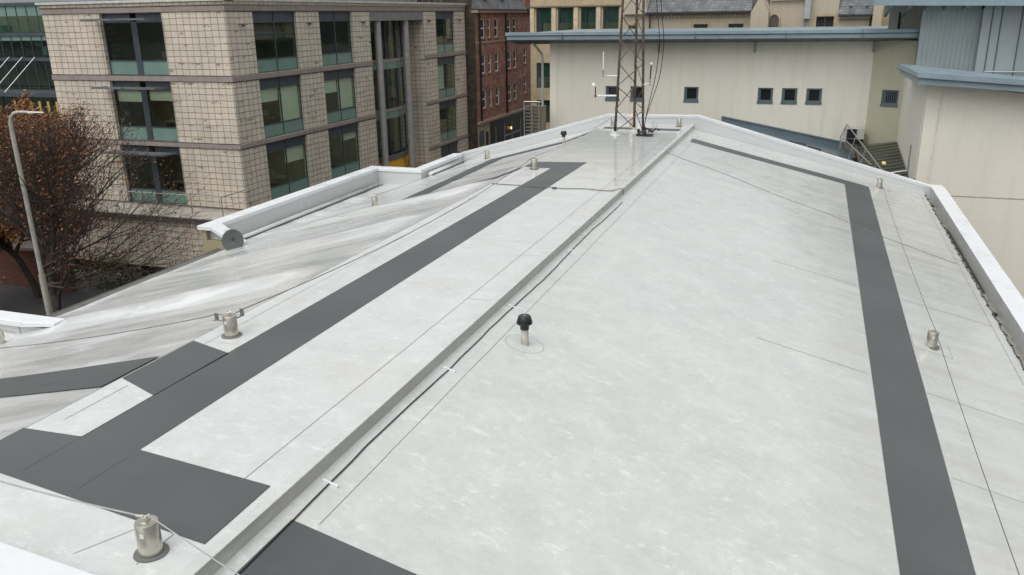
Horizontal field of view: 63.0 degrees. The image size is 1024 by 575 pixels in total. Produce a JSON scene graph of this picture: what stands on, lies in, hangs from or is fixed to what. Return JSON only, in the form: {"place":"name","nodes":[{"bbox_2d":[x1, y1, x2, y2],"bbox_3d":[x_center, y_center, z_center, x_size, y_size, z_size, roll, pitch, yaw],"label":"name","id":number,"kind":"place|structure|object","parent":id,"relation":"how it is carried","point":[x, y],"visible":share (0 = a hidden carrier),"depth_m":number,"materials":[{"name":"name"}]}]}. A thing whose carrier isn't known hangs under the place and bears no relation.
{"place":"outdoors","nodes":[
{"label":"outdoors","id":0,"kind":"place"},
{"bbox_2d":[35,0,468,275],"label":"office building","id":1,"kind":"structure","parent":0,"point":[258,102],"depth_m":44.26,"materials":[{"name":"stone"}]},
{"bbox_2d":[102,13,168,74],"bbox_3d":[-18.704,-12.122,41.655,3.830,2.970,0.070,5,19,19],"label":"window","id":2,"kind":"structure","parent":1,"relation":"in","point":[139,66],"depth_m":41.75,"materials":[{"name":"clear glass"}]},
{"bbox_2d":[112,81,177,141],"bbox_3d":[-18.639,-9.037,42.707,3.830,3.010,0.170,5,19,19],"label":"window","id":3,"kind":"structure","parent":1,"relation":"in","point":[170,133],"depth_m":42.73,"materials":[{"name":"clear glass"}]},
{"bbox_2d":[122,145,186,204],"bbox_3d":[-18.607,-5.927,43.668,3.830,3.040,0.070,5,19,19],"label":"window","id":4,"kind":"structure","parent":1,"relation":"in","point":[166,149],"depth_m":43.72,"materials":[{"name":"teal glass"}]},
{"bbox_2d":[89,189,244,216],"bbox_3d":[-18.461,-4.530,42.704,10.147,1.114,1.808,5,19,19],"label":"guard railing","id":5,"kind":"object","parent":1,"relation":"on","point":[179,194],"visible":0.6,"depth_m":41.10,"materials":[{"name":"metal"}]},
{"bbox_2d":[252,12,298,72],"bbox_3d":[-12.294,-12.755,43.292,0.070,2.970,3.800,5,19,19],"label":"window","id":6,"kind":"structure","parent":1,"relation":"in","point":[264,65],"depth_m":43.36,"materials":[{"name":"teal glass"}]},
{"bbox_2d":[259,75,303,137],"bbox_3d":[-12.292,-9.659,44.315,0.170,3.010,3.800,5,19,19],"label":"window","id":7,"kind":"structure","parent":1,"relation":"in","point":[291,121],"depth_m":44.68,"materials":[{"name":"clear glass"}]},
{"bbox_2d":[266,135,308,199],"bbox_3d":[-12.244,-6.564,45.321,0.170,3.040,3.800,5,19,19],"label":"window","id":8,"kind":"structure","parent":1,"relation":"in","point":[293,149],"depth_m":45.63,"materials":[{"name":"teal glass"}]},
{"bbox_2d":[318,12,352,65],"bbox_3d":[-10.312,-14.530,48.659,0.070,2.970,3.620,5,19,19],"label":"window","id":9,"kind":"structure","parent":1,"relation":"in","point":[336,58],"depth_m":48.78,"materials":[{"name":"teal glass"}]},
{"bbox_2d":[323,68,356,123],"bbox_3d":[-10.311,-11.435,49.682,0.170,3.010,3.620,5,19,19],"label":"window","id":10,"kind":"structure","parent":1,"relation":"in","point":[344,85],"depth_m":50.03,"materials":[{"name":"green glass"}]},
{"bbox_2d":[328,123,360,178],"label":"window","id":11,"kind":"structure","parent":1,"relation":"in","point":[347,132],"depth_m":50.89,"materials":[{"name":"teal glass"}]},
{"bbox_2d":[435,12,453,53],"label":"window","id":12,"kind":"structure","parent":1,"relation":"in","point":[444,47],"depth_m":62.89,"materials":[{"name":"teal glass"}]},
{"bbox_2d":[437,56,454,98],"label":"window","id":13,"kind":"structure","parent":1,"relation":"in","point":[447,91],"depth_m":63.56,"materials":[{"name":"green glass"}]},
{"bbox_2d":[439,99,456,141],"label":"window","id":14,"kind":"structure","parent":1,"relation":"in","point":[449,134],"depth_m":64.91,"materials":[{"name":"teal glass"}]},
{"bbox_2d":[441,141,456,157],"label":"window","id":15,"kind":"structure","parent":1,"relation":"in","point":[451,148],"depth_m":65.53,"materials":[{"name":"black glass"}]},
{"bbox_2d":[417,0,530,149],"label":"tenement building","id":16,"kind":"structure","parent":0,"point":[498,70],"depth_m":71.04,"materials":[{"name":"brown brick"}]},
{"bbox_2d":[479,130,484,145],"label":"shop window","id":17,"kind":"structure","parent":16,"relation":"in","point":[481,134],"depth_m":69.24,"materials":[{"name":"grey glass"}]},
{"bbox_2d":[481,19,485,39],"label":"window","id":18,"kind":"structure","parent":16,"relation":"in","point":[482,20],"depth_m":67.63,"materials":[{"name":"white paint"}]},
{"bbox_2d":[482,54,486,75],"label":"window","id":19,"kind":"structure","parent":16,"relation":"in","point":[483,55],"depth_m":68.53,"materials":[{"name":"white paint"}]},
{"bbox_2d":[482,90,487,109],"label":"window","id":20,"kind":"structure","parent":16,"relation":"in","point":[483,91],"depth_m":69.40,"materials":[{"name":"white paint"}]},
{"bbox_2d":[488,19,491,38],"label":"window","id":21,"kind":"structure","parent":16,"relation":"in","point":[488,19],"depth_m":68.98,"materials":[{"name":"white paint"}]},
{"bbox_2d":[488,54,492,73],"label":"window","id":22,"kind":"structure","parent":16,"relation":"in","point":[489,61],"depth_m":69.88,"materials":[{"name":"white paint"}]},
{"bbox_2d":[489,88,492,107],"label":"window","id":23,"kind":"structure","parent":16,"relation":"in","point":[490,88],"depth_m":70.61,"materials":[{"name":"white paint"}]},
{"bbox_2d":[494,18,498,38],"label":"window","id":24,"kind":"structure","parent":16,"relation":"in","point":[495,19],"depth_m":70.46,"materials":[{"name":"white paint"}]},
{"bbox_2d":[495,53,499,72],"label":"window","id":25,"kind":"structure","parent":16,"relation":"in","point":[496,54],"depth_m":71.28,"materials":[{"name":"white paint"}]},
{"bbox_2d":[496,87,500,106],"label":"window","id":26,"kind":"structure","parent":16,"relation":"in","point":[497,88],"depth_m":72.23,"materials":[{"name":"white paint"}]},
{"bbox_2d":[495,117,520,142],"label":"shop window frame","id":27,"kind":"structure","parent":16,"relation":"in","point":[520,117],"depth_m":75.82,"materials":[{"name":"black metal"}]},
{"bbox_2d":[507,18,509,32],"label":"window","id":28,"kind":"structure","parent":16,"relation":"in","point":[508,19],"depth_m":73.26,"materials":[{"name":"white paint"}]},
{"bbox_2d":[508,51,511,70],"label":"window","id":29,"kind":"structure","parent":16,"relation":"in","point":[509,66],"depth_m":74.19,"materials":[{"name":"white paint"}]},
{"bbox_2d":[508,84,512,102],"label":"window","id":30,"kind":"structure","parent":16,"relation":"in","point":[509,85],"depth_m":75.02,"materials":[{"name":"white paint"}]},
{"bbox_2d":[513,18,515,31],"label":"window","id":31,"kind":"structure","parent":16,"relation":"in","point":[514,28],"depth_m":74.62,"materials":[{"name":"white paint"}]},
{"bbox_2d":[513,50,517,69],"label":"window","id":32,"kind":"structure","parent":16,"relation":"in","point":[514,52],"depth_m":75.52,"materials":[{"name":"white paint"}]},
{"bbox_2d":[514,83,517,100],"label":"window","id":33,"kind":"structure","parent":16,"relation":"in","point":[514,83],"depth_m":76.40,"materials":[{"name":"white paint"}]},
{"bbox_2d":[524,75,527,93],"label":"window","id":34,"kind":"structure","parent":16,"relation":"in","point":[525,75],"depth_m":78.88,"materials":[{"name":"white paint"}]},
{"bbox_2d":[524,48,527,64],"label":"window","id":35,"kind":"structure","parent":16,"relation":"in","point":[525,63],"depth_m":78.09,"materials":[{"name":"white paint"}]},
{"bbox_2d":[0,77,1023,315],"bbox_3d":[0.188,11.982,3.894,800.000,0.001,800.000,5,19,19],"label":"ground","id":36,"kind":"structure","parent":0,"point":[18,299],"depth_m":40.62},
{"bbox_2d":[0,247,76,291],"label":"brick wall","id":37,"kind":"structure","parent":36,"relation":"on","point":[10,267],"depth_m":41.83,"materials":[{"name":"red brick"}]},
{"bbox_2d":[0,88,97,297],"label":"rust leaved tree","id":38,"kind":"object","parent":36,"relation":"on","point":[6,244],"visible":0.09,"depth_m":37.85,"materials":[{"name":"brown plant"}]},
{"bbox_2d":[0,0,108,176],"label":"glass office","id":39,"kind":"structure","parent":36,"relation":"on","point":[25,63],"depth_m":69.62,"materials":[{"name":"glass"}]},
{"bbox_2d":[0,98,212,312],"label":"autumn tree","id":40,"kind":"object","parent":36,"relation":"on","point":[54,226],"visible":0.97,"depth_m":30.97,"materials":[{"name":"brown plant"}]},
{"bbox_2d":[86,251,143,289],"bbox_3d":[-19.732,-0.448,41.946,3.306,2.963,2.108,5,19,19],"label":"shrub","id":41,"kind":"object","parent":36,"relation":"on","point":[124,279],"visible":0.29,"depth_m":41.65,"materials":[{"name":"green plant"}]},
{"bbox_2d":[0,114,1023,574],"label":"flat roof building","id":42,"kind":"structure","parent":36,"relation":"on","point":[724,374],"depth_m":11.08,"materials":[{"name":"grey plastic"}]},
{"bbox_2d":[0,329,6,343],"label":"anchor post","id":43,"kind":"object","parent":42,"relation":"on","point":[2,339],"visible":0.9,"depth_m":16.44,"materials":[{"name":"silver metal"}]},
{"bbox_2d":[133,513,169,562],"bbox_3d":[-2.860,1.934,6.562,0.270,0.349,0.270,1,18,5],"label":"anchor post","id":44,"kind":"object","parent":42,"relation":"on","point":[152,546],"visible":1,"depth_m":6.51,"materials":[{"name":"silver metal"}]},
{"bbox_2d":[0,481,135,515],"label":"safety cable","id":45,"kind":"object","parent":44,"relation":"attached to","point":[68,498],"visible":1,"depth_m":6.75,"materials":[{"name":"metal"}]},
{"bbox_2d":[150,516,239,574],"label":"safety cable","id":46,"kind":"object","parent":44,"relation":"attached to","point":[194,546],"visible":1,"depth_m":6.38,"materials":[{"name":"metal"}]},
{"bbox_2d":[221,311,241,338],"bbox_3d":[-3.744,0.475,11.094,0.270,0.349,0.270,5,19,19],"label":"anchor post","id":47,"kind":"object","parent":42,"relation":"on","point":[230,325],"visible":1,"depth_m":11.04,"materials":[{"name":"silver metal"}]},
{"bbox_2d":[2,309,242,347],"bbox_3d":[-6.583,0.743,13.126,6.752,1.922,0.326,10,21,30],"label":"safety cable","id":48,"kind":"object","parent":47,"relation":"attached to","point":[123,332],"visible":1,"depth_m":12.52,"materials":[{"name":"metal"}]},
{"bbox_2d":[213,308,244,320],"bbox_3d":[-3.798,0.367,11.245,0.324,0.105,0.343,5,19,19],"label":"cable bracket","id":49,"kind":"object","parent":47,"relation":"attached to","point":[241,315],"visible":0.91,"depth_m":11.19,"materials":[{"name":"metal"}]},
{"bbox_2d":[222,229,243,249],"bbox_3d":[-7.669,-1.240,22.978,0.621,0.716,0.275,5,19,19],"label":"end cap","id":50,"kind":"object","parent":42,"relation":"attached to","point":[232,238],"visible":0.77,"depth_m":22.97,"materials":[{"name":"grey plastic"}]},
{"bbox_2d":[372,195,377,205],"bbox_3d":[-4.097,-2.587,24.933,0.270,0.349,0.270,5,19,19],"label":"anchor post","id":51,"kind":"object","parent":42,"relation":"on","point":[374,201],"visible":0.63,"depth_m":24.87,"materials":[{"name":"silver metal"}]},
{"bbox_2d":[378,150,486,194],"bbox_3d":[-2.534,-4.030,28.762,0.012,0.130,8.754,6,19,20],"label":"safety cable","id":52,"kind":"object","parent":51,"relation":"attached to","point":[432,174],"visible":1,"depth_m":28.29,"materials":[{"name":"metal"}]},
{"bbox_2d":[238,201,622,573],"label":"power cable","id":53,"kind":"object","parent":42,"relation":"attached to","point":[328,482],"visible":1,"depth_m":8.73,"materials":[{"name":"black plastic"}]},
{"bbox_2d":[484,150,489,158],"bbox_3d":[-0.967,-5.226,32.670,0.270,0.349,0.270,5,19,19],"label":"anchor post","id":54,"kind":"object","parent":42,"relation":"on","point":[487,154],"visible":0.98,"depth_m":32.62,"materials":[{"name":"silver metal"}]},
{"bbox_2d":[505,314,543,352],"bbox_3d":[0.174,0.606,11.465,0.534,0.485,0.534,5,19,19],"label":"vent pipe","id":55,"kind":"object","parent":42,"relation":"on","point":[524,322],"visible":0.99,"depth_m":11.39,"materials":[{"name":"black plastic"}]},
{"bbox_2d":[530,156,538,169],"bbox_3d":[0.610,-3.425,22.884,0.270,0.349,0.270,5,19,19],"label":"anchor post","id":56,"kind":"object","parent":42,"relation":"on","point":[534,163],"visible":0.99,"depth_m":22.83,"materials":[{"name":"silver metal"}]},
{"bbox_2d":[243,157,532,308],"bbox_3d":[-1.526,-1.542,17.084,0.014,0.252,12.884,5,19,18],"label":"safety cable","id":57,"kind":"object","parent":56,"relation":"attached to","point":[376,249],"visible":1,"depth_m":14.39,"materials":[{"name":"metal"}]},
{"bbox_2d":[534,116,613,156],"bbox_3d":[2.228,-4.989,27.283,0.012,0.110,9.920,5,19,19],"label":"safety cable","id":58,"kind":"object","parent":56,"relation":"attached to","point":[567,142],"visible":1,"depth_m":26.69,"materials":[{"name":"metal"}]},
{"bbox_2d":[561,131,566,142],"bbox_3d":[1.836,-5.321,29.651,0.232,0.490,0.232,5,19,19],"label":"vent pipe","id":59,"kind":"object","parent":42,"relation":"on","point":[563,133],"visible":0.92,"depth_m":29.57,"materials":[{"name":"white plastic"}]},
{"bbox_2d":[609,0,644,134],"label":"lattice mast","id":60,"kind":"object","parent":42,"relation":"on","point":[635,60],"visible":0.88,"depth_m":28.72,"materials":[{"name":"metal"}]},
{"bbox_2d":[592,83,615,97],"bbox_3d":[3.208,-6.844,28.938,0.892,0.515,0.148,2,18,9],"label":"mast weather sensor","id":61,"kind":"object","parent":60,"relation":"attached to","point":[593,86],"visible":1,"depth_m":28.93,"materials":[{"name":"white plastic"}]},
{"bbox_2d":[598,52,616,81],"bbox_3d":[3.300,-7.539,28.634,0.724,1.058,0.124,3,18,11],"label":"whip antenna","id":62,"kind":"object","parent":60,"relation":"attached to","point":[603,75],"visible":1,"depth_m":28.69,"materials":[{"name":"metal"}]},
{"bbox_2d":[644,62,652,85],"bbox_3d":[4.612,-7.244,28.340,0.320,0.775,0.088,10,21,30],"label":"mast sensor","id":63,"kind":"object","parent":60,"relation":"attached to","point":[649,83],"visible":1,"depth_m":28.32,"materials":[{"name":"metal"}]},
{"bbox_2d":[645,0,659,118],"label":"feeder cable","id":64,"kind":"object","parent":60,"relation":"hanging from","point":[658,58],"visible":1,"depth_m":27.94,"materials":[{"name":"black plastic"}]},
{"bbox_2d":[644,2,663,129],"bbox_3d":[4.783,-8.849,27.647,0.584,7.403,0.057,7,20,23],"label":"feeder cable","id":65,"kind":"object","parent":60,"relation":"hanging from","point":[661,63],"visible":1,"depth_m":27.95,"materials":[{"name":"black plastic"}]},
{"bbox_2d":[636,121,659,135],"bbox_3d":[4.720,-5.543,28.964,0.698,0.500,0.868,5,19,19],"label":"junction tray","id":66,"kind":"object","parent":42,"relation":"on","point":[641,132],"visible":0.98,"depth_m":28.78,"materials":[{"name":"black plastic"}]},
{"bbox_2d":[675,117,682,126],"bbox_3d":[6.220,-6.172,31.066,0.270,0.349,0.270,5,19,19],"label":"anchor post","id":67,"kind":"object","parent":42,"relation":"on","point":[679,121],"visible":1,"depth_m":31.01,"materials":[{"name":"silver metal"}]},
{"bbox_2d":[876,177,882,187],"bbox_3d":[12.473,-3.567,28.312,0.270,0.349,0.270,5,19,19],"label":"anchor post","id":68,"kind":"object","parent":42,"relation":"on","point":[879,184],"visible":1,"depth_m":28.26,"materials":[{"name":"silver metal"}]},
{"bbox_2d":[880,178,934,328],"bbox_3d":[9.982,-1.431,21.540,0.012,0.133,15.050,5,19,19],"label":"safety cable","id":69,"kind":"object","parent":68,"relation":"attached to","point":[909,264],"visible":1,"depth_m":18.72,"materials":[{"name":"metal"}]},
{"bbox_2d":[926,328,939,349],"bbox_3d":[7.475,0.890,14.834,0.270,0.348,0.270,5,19,19],"label":"anchor post","id":70,"kind":"object","parent":42,"relation":"on","point":[932,341],"visible":1,"depth_m":14.78,"materials":[{"name":"silver metal"}]},
{"bbox_2d":[935,329,1019,574],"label":"safety cable","id":71,"kind":"object","parent":70,"relation":"attached to","point":[979,462],"visible":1,"depth_m":10.49,"materials":[{"name":"metal"}]},
{"bbox_2d":[925,195,1023,369],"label":"gutter cable","id":72,"kind":"object","parent":42,"relation":"on","point":[993,314],"visible":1,"depth_m":18.74,"materials":[{"name":"black plastic"}]},
{"bbox_2d":[524,101,545,135],"bbox_3d":[1.343,-6.434,47.279,0.976,8.176,1.180,5,19,19],"label":"slatted stair cage","id":73,"kind":"object","parent":36,"relation":"on","point":[537,119],"visible":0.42,"depth_m":45.93,"materials":[{"name":"grey metal"}]},
{"bbox_2d":[530,0,624,129],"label":"sandstone office","id":74,"kind":"structure","parent":36,"relation":"on","point":[554,15],"depth_m":69.54,"materials":[{"name":"beige stone"}]},
{"bbox_2d":[537,63,549,87],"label":"window","id":75,"kind":"structure","parent":74,"relation":"in","point":[546,65],"depth_m":71.26,"materials":[{"name":"green glass"}]},
{"bbox_2d":[537,100,549,111],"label":"window","id":76,"kind":"structure","parent":74,"relation":"in","point":[546,102],"depth_m":72.08,"materials":[{"name":"green glass"}]},
{"bbox_2d":[537,8,550,31],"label":"window","id":77,"kind":"structure","parent":74,"relation":"in","point":[543,14],"depth_m":69.86,"materials":[{"name":"green glass"}]},
{"bbox_2d":[558,7,572,30],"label":"window","id":78,"kind":"structure","parent":74,"relation":"in","point":[566,14],"depth_m":69.27,"materials":[{"name":"green glass"}]},
{"bbox_2d":[581,7,595,28],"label":"window","id":79,"kind":"structure","parent":74,"relation":"in","point":[588,14],"depth_m":68.65,"materials":[{"name":"green glass"}]},
{"bbox_2d":[603,7,618,28],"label":"window","id":80,"kind":"structure","parent":74,"relation":"in","point":[611,13],"depth_m":68.05,"materials":[{"name":"green glass"}]},
{"bbox_2d":[722,116,851,160],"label":"metal roof wing","id":81,"kind":"structure","parent":36,"relation":"on","point":[826,145],"depth_m":42.77,"materials":[{"name":"grey metal"}]},
{"bbox_2d":[855,141,908,177],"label":"ribbed roof wing","id":82,"kind":"structure","parent":36,"relation":"on","point":[887,156],"depth_m":38.87,"materials":[{"name":"grey metal"}]},
{"bbox_2d":[839,124,881,169],"bbox_3d":[15.399,-5.829,37.305,0.517,2.140,8.043,2,18,8],"label":"handrail","id":83,"kind":"object","parent":82,"relation":"attached to","point":[855,149],"visible":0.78,"depth_m":37.72,"materials":[{"name":"metal"}]},
{"bbox_2d":[860,0,1023,298],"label":"render and metal building","id":84,"kind":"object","parent":36,"relation":"on","point":[960,135],"visible":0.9,"depth_m":32.49,"materials":[{"name":"white paint"}]},
{"bbox_2d":[907,144,911,174],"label":"slit window","id":85,"kind":"structure","parent":84,"relation":"in","point":[910,144],"depth_m":35.28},
{"bbox_2d":[629,111,632,127],"bbox_3d":[4.428,-6.199,30.803,0.180,0.620,0.175,5,19,19],"label":"pink cylinder","id":86,"kind":"object","parent":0,"point":[631,122],"visible":0.75,"depth_m":30.74,"materials":[{"name":"paint"}]},
{"bbox_2d":[538,0,870,31],"label":"sky","id":87,"kind":"structure","parent":0,"point":[540,25],"materials":[{"name":"white"}]},
{"bbox_2d":[505,26,918,157],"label":"rendered building","id":88,"kind":"structure","parent":0,"point":[829,82],"depth_m":43.24,"materials":[{"name":"beige paint"}]},
{"bbox_2d":[605,86,618,100],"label":"window","id":89,"kind":"structure","parent":88,"relation":"in","point":[610,90],"depth_m":45.90,"materials":[{"name":"grey metal"}]},
{"bbox_2d":[630,86,641,101],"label":"window","id":90,"kind":"structure","parent":88,"relation":"in","point":[638,88],"depth_m":45.46,"materials":[{"name":"grey metal"}]},
{"bbox_2d":[683,87,698,102],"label":"window","id":91,"kind":"structure","parent":88,"relation":"in","point":[690,93],"depth_m":44.53,"materials":[{"name":"grey metal"}]},
{"bbox_2d":[757,88,772,103],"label":"window","id":92,"kind":"structure","parent":88,"relation":"in","point":[765,95],"depth_m":43.32,"materials":[{"name":"grey metal"}]},
{"bbox_2d":[781,88,797,103],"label":"window","id":93,"kind":"structure","parent":88,"relation":"in","point":[789,95],"depth_m":42.93,"materials":[{"name":"grey metal"}]},
{"bbox_2d":[805,88,822,104],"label":"window","id":94,"kind":"structure","parent":88,"relation":"in","point":[813,96],"depth_m":42.55,"materials":[{"name":"grey metal"}]},
{"bbox_2d":[845,127,867,143],"bbox_3d":[17.335,-7.620,42.002,1.059,0.824,0.650,5,19,19],"label":"air conditioner","id":95,"kind":"object","parent":88,"relation":"attached to","point":[850,135],"visible":0.94,"depth_m":41.78,"materials":[{"name":"white plastic"}]},
{"bbox_2d":[880,90,898,106],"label":"window","id":96,"kind":"structure","parent":88,"relation":"in","point":[889,98],"depth_m":41.06,"materials":[{"name":"grey metal"}]},
{"bbox_2d":[623,0,888,28],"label":"stone house","id":97,"kind":"structure","parent":0,"point":[731,13],"depth_m":56.70,"materials":[{"name":"beige stone"}]},
{"bbox_2d":[769,15,778,26],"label":"arched window","id":98,"kind":"structure","parent":97,"relation":"in","point":[774,20],"depth_m":56.63,"materials":[{"name":"grey glass"}]},
{"label":"road","id":99,"kind":"structure","parent":0,"visible":0},
{"bbox_2d":[8,110,52,314],"bbox_3d":[-15.182,-0.772,27.673,1.535,10.021,0.210,5,19,19],"label":"street lamp","id":100,"kind":"object","parent":99,"relation":"on","point":[45,293],"visible":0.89,"depth_m":27.35,"materials":[{"name":"metal"}]}
]}

